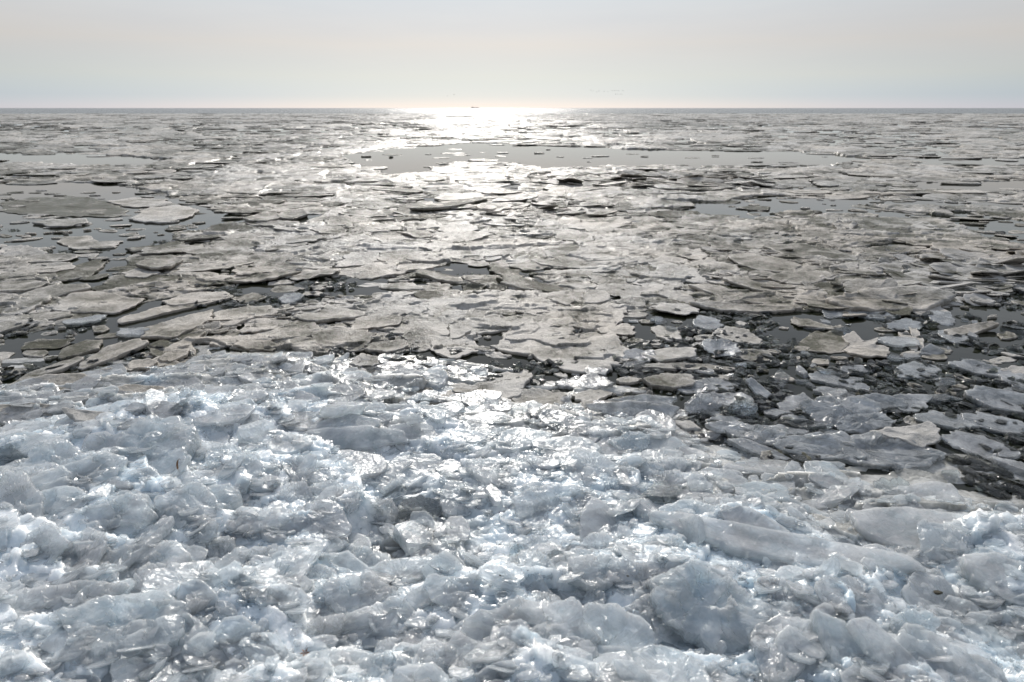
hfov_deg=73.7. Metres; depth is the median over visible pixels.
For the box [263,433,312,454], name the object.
ice plate
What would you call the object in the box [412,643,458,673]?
ice chunk
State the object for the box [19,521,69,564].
ice plate
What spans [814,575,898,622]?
ice plate
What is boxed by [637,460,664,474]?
ice plate
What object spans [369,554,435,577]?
ice plate
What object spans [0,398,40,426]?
ice plate
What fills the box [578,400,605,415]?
ice plate
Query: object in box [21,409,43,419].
ice plate
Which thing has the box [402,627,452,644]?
ice plate
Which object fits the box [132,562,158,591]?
ice plate
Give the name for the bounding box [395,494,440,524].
ice block
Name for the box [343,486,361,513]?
ice plate
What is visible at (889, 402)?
ice floe
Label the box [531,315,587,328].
ice floe
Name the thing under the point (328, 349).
ice floe
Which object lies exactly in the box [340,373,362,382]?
ice plate
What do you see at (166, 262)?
ice floe
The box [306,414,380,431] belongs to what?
ice plate
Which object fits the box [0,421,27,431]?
ice plate
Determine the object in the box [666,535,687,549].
ice plate
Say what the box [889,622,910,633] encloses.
ice plate
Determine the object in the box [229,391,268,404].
ice plate
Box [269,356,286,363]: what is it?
ice plate
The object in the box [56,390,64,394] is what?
ice plate
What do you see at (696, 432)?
ice floe
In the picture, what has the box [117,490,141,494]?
ice plate
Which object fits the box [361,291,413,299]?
ice floe
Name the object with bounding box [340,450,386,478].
ice plate
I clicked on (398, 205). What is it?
ice floe
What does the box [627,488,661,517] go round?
ice plate
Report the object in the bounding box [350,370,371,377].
ice plate
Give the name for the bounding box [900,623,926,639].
ice plate
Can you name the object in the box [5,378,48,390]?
ice plate
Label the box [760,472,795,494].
ice plate
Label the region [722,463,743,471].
ice plate
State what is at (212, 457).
ice plate
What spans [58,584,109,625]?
ice plate
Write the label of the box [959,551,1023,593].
ice plate
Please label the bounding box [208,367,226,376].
ice plate
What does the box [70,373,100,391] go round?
ice plate
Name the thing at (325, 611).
ice plate
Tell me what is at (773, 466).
ice plate
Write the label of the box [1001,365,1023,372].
ice floe
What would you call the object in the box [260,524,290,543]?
ice plate
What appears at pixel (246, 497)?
ice chunk
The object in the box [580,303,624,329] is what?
ice floe
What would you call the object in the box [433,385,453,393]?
ice plate
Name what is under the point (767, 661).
ice plate
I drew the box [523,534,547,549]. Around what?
ice plate
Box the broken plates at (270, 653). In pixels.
[0,351,1023,681]
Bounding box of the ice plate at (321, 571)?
[307,564,336,579]
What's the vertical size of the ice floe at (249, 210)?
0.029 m
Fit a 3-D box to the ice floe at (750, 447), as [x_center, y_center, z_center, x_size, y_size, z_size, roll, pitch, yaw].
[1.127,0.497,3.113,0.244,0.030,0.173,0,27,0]
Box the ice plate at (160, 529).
[112,515,174,572]
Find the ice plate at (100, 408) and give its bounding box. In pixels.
[54,403,112,432]
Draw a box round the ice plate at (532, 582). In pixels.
[506,561,552,593]
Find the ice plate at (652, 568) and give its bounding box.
[639,544,666,589]
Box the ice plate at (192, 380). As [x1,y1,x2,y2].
[153,376,202,388]
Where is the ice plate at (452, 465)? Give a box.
[436,459,461,472]
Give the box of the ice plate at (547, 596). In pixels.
[535,591,560,602]
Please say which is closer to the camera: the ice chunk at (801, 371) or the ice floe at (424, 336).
the ice chunk at (801, 371)
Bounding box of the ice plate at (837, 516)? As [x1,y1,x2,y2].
[829,510,847,522]
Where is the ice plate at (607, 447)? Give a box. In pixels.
[597,436,622,455]
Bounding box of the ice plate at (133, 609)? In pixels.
[56,589,190,657]
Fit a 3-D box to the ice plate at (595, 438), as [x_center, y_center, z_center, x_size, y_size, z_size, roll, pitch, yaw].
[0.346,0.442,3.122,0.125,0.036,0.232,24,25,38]
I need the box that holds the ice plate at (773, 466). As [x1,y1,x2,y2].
[732,459,804,475]
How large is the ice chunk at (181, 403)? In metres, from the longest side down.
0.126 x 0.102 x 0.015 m
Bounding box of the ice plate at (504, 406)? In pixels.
[489,401,511,412]
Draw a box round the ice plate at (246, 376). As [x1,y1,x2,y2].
[236,369,274,383]
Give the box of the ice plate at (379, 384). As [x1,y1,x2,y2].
[373,381,389,388]
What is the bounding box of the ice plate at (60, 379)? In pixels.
[34,373,86,389]
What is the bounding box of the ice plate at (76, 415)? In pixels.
[62,407,103,421]
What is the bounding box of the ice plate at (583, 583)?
[547,547,613,591]
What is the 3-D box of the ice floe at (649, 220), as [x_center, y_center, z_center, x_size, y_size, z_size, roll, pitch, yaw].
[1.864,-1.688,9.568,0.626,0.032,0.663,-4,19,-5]
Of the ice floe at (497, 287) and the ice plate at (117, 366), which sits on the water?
the ice floe at (497, 287)
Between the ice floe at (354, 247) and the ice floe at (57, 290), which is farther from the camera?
the ice floe at (354, 247)
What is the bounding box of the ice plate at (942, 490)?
[904,481,964,501]
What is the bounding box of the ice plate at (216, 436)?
[205,431,229,443]
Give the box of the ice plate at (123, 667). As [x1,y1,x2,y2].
[110,612,221,681]
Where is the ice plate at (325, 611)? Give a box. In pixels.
[301,579,341,633]
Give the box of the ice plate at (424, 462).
[376,453,442,489]
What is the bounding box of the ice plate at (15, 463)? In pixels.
[0,458,27,470]
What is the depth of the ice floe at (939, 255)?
7.14 m
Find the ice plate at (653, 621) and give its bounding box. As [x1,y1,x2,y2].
[624,593,673,644]
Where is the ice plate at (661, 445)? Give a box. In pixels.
[640,436,686,452]
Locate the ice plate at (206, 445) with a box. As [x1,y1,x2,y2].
[198,441,222,451]
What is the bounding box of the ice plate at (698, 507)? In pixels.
[658,499,713,514]
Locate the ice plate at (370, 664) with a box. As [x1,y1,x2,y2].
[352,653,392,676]
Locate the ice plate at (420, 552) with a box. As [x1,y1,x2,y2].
[409,543,465,566]
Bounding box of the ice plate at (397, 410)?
[365,404,404,411]
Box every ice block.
[0,443,23,465]
[0,469,45,522]
[17,439,81,466]
[74,492,158,534]
[80,414,201,474]
[207,483,242,509]
[207,535,236,557]
[224,451,261,465]
[238,543,287,563]
[276,481,314,501]
[306,613,345,634]
[322,572,396,613]
[373,498,398,524]
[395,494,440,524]
[447,595,600,660]
[547,549,563,558]
[608,431,650,451]
[649,560,773,652]
[654,456,687,471]
[889,608,941,632]
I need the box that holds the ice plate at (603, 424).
[584,421,618,428]
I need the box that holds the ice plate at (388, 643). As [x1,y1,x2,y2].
[374,637,401,652]
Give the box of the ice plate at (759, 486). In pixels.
[740,481,790,501]
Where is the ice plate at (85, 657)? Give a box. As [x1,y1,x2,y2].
[63,623,129,665]
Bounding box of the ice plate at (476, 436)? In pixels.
[450,429,487,443]
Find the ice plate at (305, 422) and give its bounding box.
[276,411,323,430]
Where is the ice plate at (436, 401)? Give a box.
[430,395,447,403]
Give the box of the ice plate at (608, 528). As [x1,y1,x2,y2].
[598,522,632,537]
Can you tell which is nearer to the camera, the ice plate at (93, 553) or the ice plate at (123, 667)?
the ice plate at (123, 667)
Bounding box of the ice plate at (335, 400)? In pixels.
[327,397,349,403]
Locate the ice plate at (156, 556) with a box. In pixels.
[142,551,164,565]
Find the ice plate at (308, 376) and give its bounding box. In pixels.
[296,371,325,378]
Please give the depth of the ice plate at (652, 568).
1.99 m
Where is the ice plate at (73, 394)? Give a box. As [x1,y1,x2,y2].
[49,391,90,403]
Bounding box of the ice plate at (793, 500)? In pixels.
[780,496,830,516]
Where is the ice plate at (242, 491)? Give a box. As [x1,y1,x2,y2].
[235,483,249,494]
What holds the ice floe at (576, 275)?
on the water
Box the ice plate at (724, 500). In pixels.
[717,497,736,518]
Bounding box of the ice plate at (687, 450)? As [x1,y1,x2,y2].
[679,446,709,461]
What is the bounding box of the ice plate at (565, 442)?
[531,435,601,458]
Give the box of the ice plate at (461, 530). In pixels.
[442,516,470,541]
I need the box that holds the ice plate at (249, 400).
[225,398,254,403]
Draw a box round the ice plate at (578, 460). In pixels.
[564,447,616,480]
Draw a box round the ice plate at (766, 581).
[757,575,801,601]
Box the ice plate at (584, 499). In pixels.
[575,486,591,506]
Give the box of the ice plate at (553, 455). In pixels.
[540,449,565,461]
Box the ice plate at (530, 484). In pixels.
[522,481,543,491]
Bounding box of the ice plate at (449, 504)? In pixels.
[440,480,471,517]
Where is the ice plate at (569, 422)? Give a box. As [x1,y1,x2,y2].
[538,409,588,435]
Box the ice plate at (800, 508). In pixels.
[779,502,808,517]
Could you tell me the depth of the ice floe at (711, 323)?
4.97 m
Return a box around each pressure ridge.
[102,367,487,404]
[188,294,372,336]
[450,195,616,220]
[496,170,792,188]
[676,261,866,316]
[697,240,869,264]
[813,245,1023,282]
[830,269,1023,314]
[910,247,1023,291]
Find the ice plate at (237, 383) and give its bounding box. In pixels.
[229,381,245,384]
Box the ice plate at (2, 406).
[0,403,51,415]
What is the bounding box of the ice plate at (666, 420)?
[634,409,675,434]
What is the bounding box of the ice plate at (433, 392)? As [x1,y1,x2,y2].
[421,390,438,394]
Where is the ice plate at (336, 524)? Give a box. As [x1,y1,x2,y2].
[281,500,351,540]
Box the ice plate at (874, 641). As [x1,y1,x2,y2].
[845,617,918,671]
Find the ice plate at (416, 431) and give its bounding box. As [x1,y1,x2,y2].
[387,422,438,452]
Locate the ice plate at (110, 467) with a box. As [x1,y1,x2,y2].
[30,451,127,491]
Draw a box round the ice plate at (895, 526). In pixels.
[849,506,974,548]
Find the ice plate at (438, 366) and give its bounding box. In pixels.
[427,364,446,369]
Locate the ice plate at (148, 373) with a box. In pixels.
[141,370,162,375]
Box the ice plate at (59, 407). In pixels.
[41,403,73,413]
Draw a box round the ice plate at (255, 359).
[251,355,270,362]
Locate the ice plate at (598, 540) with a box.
[581,532,616,549]
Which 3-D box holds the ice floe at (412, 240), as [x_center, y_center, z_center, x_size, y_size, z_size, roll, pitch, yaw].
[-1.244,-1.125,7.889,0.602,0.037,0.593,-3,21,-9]
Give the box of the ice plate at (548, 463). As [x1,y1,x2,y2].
[526,454,559,469]
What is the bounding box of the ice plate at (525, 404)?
[512,400,538,407]
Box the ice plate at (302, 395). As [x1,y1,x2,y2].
[274,388,320,401]
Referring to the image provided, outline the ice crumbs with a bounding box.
[0,354,1023,681]
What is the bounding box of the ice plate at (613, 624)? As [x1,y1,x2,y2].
[583,602,654,655]
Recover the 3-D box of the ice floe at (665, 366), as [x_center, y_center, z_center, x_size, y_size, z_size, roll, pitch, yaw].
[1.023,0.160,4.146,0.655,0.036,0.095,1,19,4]
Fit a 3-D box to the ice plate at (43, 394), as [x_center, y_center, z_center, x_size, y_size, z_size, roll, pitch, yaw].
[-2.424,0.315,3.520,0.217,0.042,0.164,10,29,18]
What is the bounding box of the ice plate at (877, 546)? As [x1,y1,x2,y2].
[862,544,909,574]
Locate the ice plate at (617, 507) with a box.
[604,498,640,516]
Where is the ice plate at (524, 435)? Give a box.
[495,427,552,453]
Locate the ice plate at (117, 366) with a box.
[99,364,127,374]
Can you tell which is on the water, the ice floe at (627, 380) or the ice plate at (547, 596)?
the ice floe at (627, 380)
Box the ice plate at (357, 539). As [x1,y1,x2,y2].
[348,533,372,549]
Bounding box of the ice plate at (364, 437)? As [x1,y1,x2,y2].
[307,425,409,449]
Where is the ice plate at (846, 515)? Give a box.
[844,508,852,521]
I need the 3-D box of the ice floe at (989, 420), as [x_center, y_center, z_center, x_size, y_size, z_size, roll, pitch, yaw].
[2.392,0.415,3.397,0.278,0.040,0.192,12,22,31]
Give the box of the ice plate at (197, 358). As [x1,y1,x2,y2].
[185,354,209,362]
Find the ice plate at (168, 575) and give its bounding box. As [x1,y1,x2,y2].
[140,560,216,591]
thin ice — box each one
[0,113,1023,202]
[0,200,1023,430]
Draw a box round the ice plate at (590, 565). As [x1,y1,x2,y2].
[568,554,647,583]
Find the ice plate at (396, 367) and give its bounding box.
[380,364,408,372]
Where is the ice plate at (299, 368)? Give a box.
[277,359,304,373]
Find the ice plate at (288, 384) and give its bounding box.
[278,380,299,388]
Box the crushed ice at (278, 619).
[0,333,1023,681]
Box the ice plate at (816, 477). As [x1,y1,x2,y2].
[807,471,841,488]
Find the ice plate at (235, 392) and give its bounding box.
[231,389,245,396]
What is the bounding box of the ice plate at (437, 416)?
[425,409,446,423]
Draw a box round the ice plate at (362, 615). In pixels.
[341,595,414,649]
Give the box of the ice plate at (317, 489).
[310,480,344,496]
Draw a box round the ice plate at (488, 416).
[463,411,513,430]
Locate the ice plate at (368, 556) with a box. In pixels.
[340,545,380,566]
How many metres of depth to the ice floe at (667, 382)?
3.88 m
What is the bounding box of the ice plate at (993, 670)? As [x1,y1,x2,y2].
[969,654,1007,681]
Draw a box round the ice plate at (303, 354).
[287,351,312,358]
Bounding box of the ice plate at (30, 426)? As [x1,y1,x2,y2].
[14,420,50,431]
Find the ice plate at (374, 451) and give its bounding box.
[359,450,382,456]
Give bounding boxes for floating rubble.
[0,225,1023,499]
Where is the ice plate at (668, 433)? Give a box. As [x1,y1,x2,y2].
[656,427,671,439]
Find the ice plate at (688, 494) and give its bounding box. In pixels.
[676,489,763,505]
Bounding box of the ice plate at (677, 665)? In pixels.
[630,644,712,681]
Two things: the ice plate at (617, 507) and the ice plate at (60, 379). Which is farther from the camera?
the ice plate at (60, 379)
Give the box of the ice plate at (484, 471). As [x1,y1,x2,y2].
[465,457,515,486]
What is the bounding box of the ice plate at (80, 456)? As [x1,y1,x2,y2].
[57,452,92,466]
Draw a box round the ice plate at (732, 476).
[698,467,747,484]
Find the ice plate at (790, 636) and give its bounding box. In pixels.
[774,624,824,681]
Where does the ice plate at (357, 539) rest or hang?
on the crushed ice at (278, 619)
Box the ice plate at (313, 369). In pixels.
[307,365,319,374]
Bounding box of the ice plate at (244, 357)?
[233,354,252,362]
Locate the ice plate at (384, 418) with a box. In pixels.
[374,412,393,424]
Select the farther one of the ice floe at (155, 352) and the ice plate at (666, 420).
the ice floe at (155, 352)
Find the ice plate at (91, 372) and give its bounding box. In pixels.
[80,371,101,374]
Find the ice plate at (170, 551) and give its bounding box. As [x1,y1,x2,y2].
[99,540,191,580]
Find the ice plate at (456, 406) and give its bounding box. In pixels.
[434,401,464,411]
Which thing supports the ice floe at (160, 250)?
on the water
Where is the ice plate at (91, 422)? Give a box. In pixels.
[81,419,105,429]
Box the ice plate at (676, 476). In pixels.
[662,470,690,483]
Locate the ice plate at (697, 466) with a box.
[685,460,701,471]
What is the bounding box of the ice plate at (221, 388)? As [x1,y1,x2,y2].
[197,384,240,392]
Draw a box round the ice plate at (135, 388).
[118,384,164,392]
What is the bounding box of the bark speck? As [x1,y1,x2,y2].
[934,590,942,594]
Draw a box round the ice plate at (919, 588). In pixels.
[900,571,963,620]
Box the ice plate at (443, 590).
[423,573,496,610]
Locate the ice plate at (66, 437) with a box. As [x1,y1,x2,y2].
[46,434,70,441]
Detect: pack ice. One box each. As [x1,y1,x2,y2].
[0,113,1023,133]
[0,189,1023,459]
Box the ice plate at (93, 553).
[62,527,106,570]
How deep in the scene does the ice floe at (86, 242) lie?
7.95 m
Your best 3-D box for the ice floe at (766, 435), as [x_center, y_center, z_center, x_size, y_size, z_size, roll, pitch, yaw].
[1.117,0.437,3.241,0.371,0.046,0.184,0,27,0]
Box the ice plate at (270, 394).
[246,390,272,400]
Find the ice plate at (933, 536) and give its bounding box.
[917,519,973,561]
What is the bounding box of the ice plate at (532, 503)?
[512,483,586,520]
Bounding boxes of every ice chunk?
[50,415,59,420]
[82,484,112,499]
[108,480,133,489]
[143,388,167,413]
[168,398,190,411]
[172,454,191,476]
[176,393,192,396]
[177,363,189,367]
[193,543,206,548]
[214,464,223,471]
[214,546,247,568]
[220,390,231,402]
[229,631,244,642]
[236,419,275,443]
[242,493,252,502]
[256,617,268,631]
[261,475,278,482]
[268,481,281,489]
[274,436,281,441]
[291,438,304,443]
[320,401,365,417]
[369,388,394,400]
[372,544,381,551]
[373,550,390,565]
[380,477,404,495]
[388,413,422,425]
[393,520,427,555]
[400,461,411,470]
[412,643,458,673]
[419,550,464,578]
[462,551,484,568]
[463,571,481,579]
[484,484,501,505]
[508,544,523,556]
[511,406,529,424]
[513,526,532,535]
[528,403,543,407]
[549,542,564,549]
[558,590,582,605]
[561,503,578,519]
[579,497,615,541]
[616,473,631,487]
[617,454,646,467]
[619,361,645,370]
[619,465,629,475]
[629,543,644,552]
[630,389,646,394]
[640,522,654,525]
[643,481,685,502]
[646,427,665,438]
[650,316,667,324]
[664,470,670,479]
[665,326,677,330]
[665,560,683,569]
[674,340,689,344]
[678,514,705,544]
[682,386,695,388]
[694,368,714,374]
[699,410,715,416]
[702,428,721,440]
[704,640,726,655]
[712,565,736,575]
[714,478,732,488]
[735,361,747,367]
[748,475,759,481]
[771,427,787,431]
[773,369,789,388]
[788,453,820,462]
[793,379,808,384]
[796,366,807,377]
[796,420,832,430]
[801,499,828,509]
[803,326,824,330]
[805,382,815,388]
[811,484,858,507]
[815,367,842,374]
[820,319,830,324]
[827,388,847,396]
[828,553,862,576]
[831,327,858,335]
[832,607,847,622]
[843,477,861,485]
[848,377,863,380]
[860,557,878,571]
[887,354,911,360]
[890,464,901,473]
[903,353,920,359]
[915,351,931,355]
[920,343,944,354]
[927,394,955,405]
[929,338,944,342]
[939,377,955,386]
[940,469,959,483]
[950,395,962,401]
[958,358,992,364]
[967,331,979,339]
[989,456,1023,476]
[997,450,1020,459]
[1000,324,1023,330]
[1010,382,1023,389]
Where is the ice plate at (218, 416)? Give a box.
[191,404,255,426]
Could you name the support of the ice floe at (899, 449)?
on the water
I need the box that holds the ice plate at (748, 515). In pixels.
[719,505,789,531]
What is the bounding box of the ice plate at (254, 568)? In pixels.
[197,566,257,575]
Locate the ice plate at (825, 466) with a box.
[803,460,848,478]
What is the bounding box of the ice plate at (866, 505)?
[861,498,886,509]
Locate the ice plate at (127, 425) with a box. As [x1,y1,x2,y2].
[117,417,142,430]
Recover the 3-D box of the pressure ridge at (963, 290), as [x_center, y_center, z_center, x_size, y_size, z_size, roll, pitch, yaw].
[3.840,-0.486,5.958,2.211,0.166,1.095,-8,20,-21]
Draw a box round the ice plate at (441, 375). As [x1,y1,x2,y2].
[424,368,448,388]
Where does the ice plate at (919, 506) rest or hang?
on the crushed ice at (278, 619)
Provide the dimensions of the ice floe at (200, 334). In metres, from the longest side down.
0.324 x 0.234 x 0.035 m
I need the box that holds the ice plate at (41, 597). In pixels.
[11,579,128,613]
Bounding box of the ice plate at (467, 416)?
[459,409,482,419]
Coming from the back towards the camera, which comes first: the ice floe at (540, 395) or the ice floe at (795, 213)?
the ice floe at (795, 213)
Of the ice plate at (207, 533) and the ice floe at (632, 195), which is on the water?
the ice floe at (632, 195)
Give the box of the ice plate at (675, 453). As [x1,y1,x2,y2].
[662,449,683,456]
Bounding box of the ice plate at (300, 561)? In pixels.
[255,542,323,583]
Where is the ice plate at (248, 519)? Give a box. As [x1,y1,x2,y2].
[225,506,294,532]
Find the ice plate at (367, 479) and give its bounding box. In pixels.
[362,471,386,488]
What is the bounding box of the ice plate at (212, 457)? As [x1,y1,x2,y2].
[205,443,241,468]
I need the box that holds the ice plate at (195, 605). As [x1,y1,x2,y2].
[184,589,220,615]
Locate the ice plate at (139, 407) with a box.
[124,402,144,413]
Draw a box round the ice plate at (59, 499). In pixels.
[41,485,92,519]
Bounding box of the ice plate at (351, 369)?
[344,367,358,370]
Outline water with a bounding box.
[0,108,1023,508]
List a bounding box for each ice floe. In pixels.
[0,196,128,217]
[0,258,31,267]
[0,271,28,279]
[0,280,48,292]
[0,295,51,315]
[0,311,72,332]
[1,245,46,256]
[2,356,83,389]
[13,262,75,272]
[14,283,90,298]
[20,252,78,262]
[21,338,74,350]
[32,218,88,227]
[52,291,143,314]
[55,259,104,280]
[56,235,122,249]
[58,340,102,360]
[62,314,106,324]
[78,338,148,370]
[102,274,177,287]
[107,197,176,207]
[116,327,149,337]
[117,294,232,324]
[122,268,160,277]
[125,240,185,252]
[127,358,157,369]
[128,205,198,223]
[135,255,182,269]
[138,245,202,254]
[140,309,213,339]
[145,356,179,370]
[146,340,172,357]
[150,280,189,290]
[158,349,189,362]
[161,291,229,305]
[172,234,224,240]
[174,261,254,271]
[178,328,205,339]
[182,246,223,253]
[182,252,224,262]
[182,277,228,285]
[203,328,236,348]
[204,222,253,231]
[212,238,255,249]
[212,305,271,326]
[219,232,292,240]
[219,249,253,255]
[223,208,271,212]
[223,271,301,283]
[230,199,285,206]
[230,293,265,302]
[231,262,282,275]
[233,338,277,351]
[239,318,288,332]
[243,212,279,222]
[245,221,298,226]
[246,252,294,266]
[261,350,296,353]
[265,242,308,250]
[266,320,322,340]
[271,235,326,243]
[273,226,310,231]
[274,263,300,269]
[277,209,307,220]
[278,292,304,304]
[288,268,340,280]
[293,305,364,323]
[297,245,328,255]
[298,206,345,214]
[302,201,344,207]
[302,344,330,351]
[304,254,337,261]
[310,225,348,233]
[310,328,376,352]
[323,215,367,226]
[325,296,372,305]
[327,232,369,240]
[331,241,374,250]
[333,358,381,374]
[335,251,381,267]
[336,262,407,279]
[339,210,386,217]
[349,353,378,366]
[350,315,403,329]
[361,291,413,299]
[363,223,401,231]
[364,339,408,353]
[370,233,409,241]
[372,203,423,207]
[376,361,423,369]
[377,214,446,221]
[377,248,434,262]
[377,351,403,363]
[378,298,427,315]
[380,282,423,290]
[383,238,429,242]
[388,321,449,336]
[393,206,433,215]
[395,264,439,270]
[400,228,434,237]
[401,326,452,346]
[410,197,486,210]
[413,290,442,298]
[415,268,482,283]
[416,241,463,251]
[418,283,452,290]
[427,302,474,318]
[430,335,478,358]
[433,250,485,263]
[434,192,484,200]
[434,231,491,241]
[437,221,478,231]
[446,385,477,396]
[449,323,470,338]
[458,240,489,244]
[459,290,472,295]
[461,275,500,283]
[461,283,485,290]
[463,314,519,334]
[470,210,498,217]
[477,202,513,210]
[481,370,532,398]
[483,223,526,226]
[487,260,523,276]
[488,284,507,290]
[489,230,527,237]
[490,321,628,374]
[492,194,538,201]
[495,216,535,219]
[496,275,572,292]
[509,260,548,271]
[512,250,547,259]
[512,387,566,404]
[515,299,547,315]
[517,210,544,216]
[517,309,546,317]
[524,240,691,268]
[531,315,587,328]
[537,224,585,230]
[538,175,614,184]
[543,184,603,191]
[545,295,559,303]
[550,289,584,305]
[554,230,594,241]
[555,372,613,389]
[560,273,588,278]
[564,222,626,229]
[571,212,617,216]
[571,388,612,402]
[579,268,615,272]
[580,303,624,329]
[581,399,608,408]
[582,217,631,223]
[582,289,610,303]
[584,365,609,376]
[584,400,679,417]
[585,226,642,233]
[587,272,628,289]
[592,300,627,313]
[595,283,658,297]
[596,323,635,335]
[608,264,654,278]
[608,394,677,404]
[613,204,639,209]
[614,236,658,243]
[614,296,645,306]
[616,376,641,384]
[618,195,647,197]
[622,348,655,362]
[624,216,666,223]
[631,279,681,289]
[633,181,734,190]
[641,347,696,362]
[642,363,735,372]
[643,373,695,391]
[645,256,688,267]
[647,187,690,193]
[649,210,699,217]
[650,303,699,315]
[651,325,681,342]
[654,262,707,283]
[657,289,694,302]
[659,200,695,206]
[662,228,709,234]
[673,409,692,421]
[677,377,738,394]
[678,214,728,223]
[678,233,724,243]
[679,247,709,260]
[684,393,722,413]
[686,259,739,272]
[688,284,773,303]
[689,301,802,313]
[690,430,712,443]
[692,315,723,330]
[693,257,717,260]
[694,392,753,406]
[701,338,741,355]
[705,415,740,441]
[705,420,786,445]
[707,241,755,249]
[713,326,762,344]
[715,227,755,236]
[723,276,805,291]
[727,398,757,415]
[727,438,790,460]
[728,253,801,272]
[730,349,771,361]
[740,240,764,248]
[741,206,769,210]
[745,377,770,400]
[755,216,782,218]
[760,235,788,243]
[760,449,811,467]
[763,243,857,264]
[763,407,784,418]
[767,271,832,284]
[769,424,809,435]
[772,430,946,469]
[773,224,800,231]
[775,210,821,217]
[777,392,812,415]
[780,414,808,423]
[791,231,849,240]
[791,317,833,329]
[794,295,849,309]
[794,331,849,353]
[799,395,881,428]
[808,371,869,391]
[813,282,844,291]
[813,386,855,397]
[819,429,837,433]
[822,308,853,318]
[824,290,842,295]
[826,285,955,311]
[832,217,857,228]
[835,411,896,433]
[839,365,871,374]
[841,331,877,352]
[841,446,866,459]
[842,268,886,279]
[843,343,889,358]
[851,311,895,320]
[853,217,981,243]
[857,393,907,409]
[860,244,920,254]
[869,252,917,258]
[869,421,940,447]
[873,476,909,489]
[874,263,930,273]
[877,336,919,347]
[886,305,912,316]
[886,318,923,331]
[893,393,932,412]
[893,447,906,450]
[896,237,932,246]
[896,361,941,378]
[897,328,917,350]
[909,327,923,349]
[914,410,979,430]
[916,253,945,258]
[928,310,955,325]
[930,240,971,251]
[937,330,968,344]
[941,430,1017,459]
[944,321,999,335]
[948,359,1012,377]
[960,413,1023,434]
[963,389,1023,414]
[964,242,1010,249]
[964,261,1015,269]
[964,385,1023,404]
[975,411,1023,435]
[990,254,1022,257]
[998,373,1023,389]
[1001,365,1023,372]
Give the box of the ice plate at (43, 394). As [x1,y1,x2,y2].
[31,391,55,398]
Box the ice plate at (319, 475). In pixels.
[300,468,339,484]
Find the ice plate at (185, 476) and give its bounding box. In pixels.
[160,470,213,484]
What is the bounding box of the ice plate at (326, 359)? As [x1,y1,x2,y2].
[313,354,334,364]
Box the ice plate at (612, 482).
[604,477,627,491]
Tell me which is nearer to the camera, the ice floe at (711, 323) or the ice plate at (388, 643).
the ice plate at (388, 643)
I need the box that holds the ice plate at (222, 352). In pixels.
[209,350,226,359]
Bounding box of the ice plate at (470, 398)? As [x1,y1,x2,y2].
[461,389,502,406]
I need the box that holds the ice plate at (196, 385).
[186,383,205,389]
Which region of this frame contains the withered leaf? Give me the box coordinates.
[300,648,309,655]
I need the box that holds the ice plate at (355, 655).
[283,648,370,662]
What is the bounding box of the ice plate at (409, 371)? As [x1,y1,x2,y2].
[391,369,423,377]
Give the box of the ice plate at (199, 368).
[163,363,205,372]
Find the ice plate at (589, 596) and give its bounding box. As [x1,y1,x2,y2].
[581,588,606,605]
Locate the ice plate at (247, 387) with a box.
[239,383,275,391]
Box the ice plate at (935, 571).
[910,567,944,577]
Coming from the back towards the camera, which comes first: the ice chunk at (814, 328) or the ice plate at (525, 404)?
the ice chunk at (814, 328)
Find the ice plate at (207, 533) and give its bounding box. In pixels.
[193,514,218,543]
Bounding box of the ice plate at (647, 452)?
[641,449,663,456]
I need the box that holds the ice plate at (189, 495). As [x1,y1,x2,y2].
[153,481,217,529]
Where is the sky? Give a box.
[0,0,1023,107]
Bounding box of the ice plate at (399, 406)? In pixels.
[385,404,458,416]
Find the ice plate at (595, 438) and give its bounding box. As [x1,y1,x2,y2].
[569,431,601,442]
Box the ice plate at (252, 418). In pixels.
[242,414,258,423]
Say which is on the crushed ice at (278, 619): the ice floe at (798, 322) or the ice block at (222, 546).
the ice block at (222, 546)
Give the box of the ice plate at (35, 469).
[13,462,58,475]
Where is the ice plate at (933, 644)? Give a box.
[889,629,999,681]
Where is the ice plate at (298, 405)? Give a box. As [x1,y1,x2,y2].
[286,399,308,411]
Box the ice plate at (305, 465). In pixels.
[284,453,316,481]
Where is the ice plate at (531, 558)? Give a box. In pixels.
[517,550,555,579]
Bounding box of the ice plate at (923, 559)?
[895,545,929,565]
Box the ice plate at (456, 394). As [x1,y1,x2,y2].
[449,392,467,396]
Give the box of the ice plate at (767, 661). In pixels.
[750,615,818,681]
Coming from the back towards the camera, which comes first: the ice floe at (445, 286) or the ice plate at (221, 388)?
the ice floe at (445, 286)
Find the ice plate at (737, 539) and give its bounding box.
[648,510,925,573]
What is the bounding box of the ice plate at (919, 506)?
[902,501,924,508]
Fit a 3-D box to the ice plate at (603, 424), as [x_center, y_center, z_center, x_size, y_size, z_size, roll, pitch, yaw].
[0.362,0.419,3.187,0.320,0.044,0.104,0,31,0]
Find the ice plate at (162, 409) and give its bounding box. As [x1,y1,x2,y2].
[142,400,182,417]
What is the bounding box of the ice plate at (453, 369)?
[449,366,458,371]
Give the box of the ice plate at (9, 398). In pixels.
[0,395,24,401]
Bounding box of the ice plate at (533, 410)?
[528,408,538,418]
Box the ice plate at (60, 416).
[46,414,66,420]
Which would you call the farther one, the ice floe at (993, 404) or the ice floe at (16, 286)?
the ice floe at (16, 286)
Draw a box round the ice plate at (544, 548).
[515,543,557,557]
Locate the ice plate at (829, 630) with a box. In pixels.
[809,609,866,658]
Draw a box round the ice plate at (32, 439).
[0,431,59,457]
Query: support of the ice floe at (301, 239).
on the thin ice at (486, 302)
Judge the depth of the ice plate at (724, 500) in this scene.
2.42 m
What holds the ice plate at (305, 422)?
on the crushed ice at (278, 619)
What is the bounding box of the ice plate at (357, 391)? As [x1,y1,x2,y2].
[327,384,366,400]
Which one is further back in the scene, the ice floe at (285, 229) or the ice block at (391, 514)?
the ice floe at (285, 229)

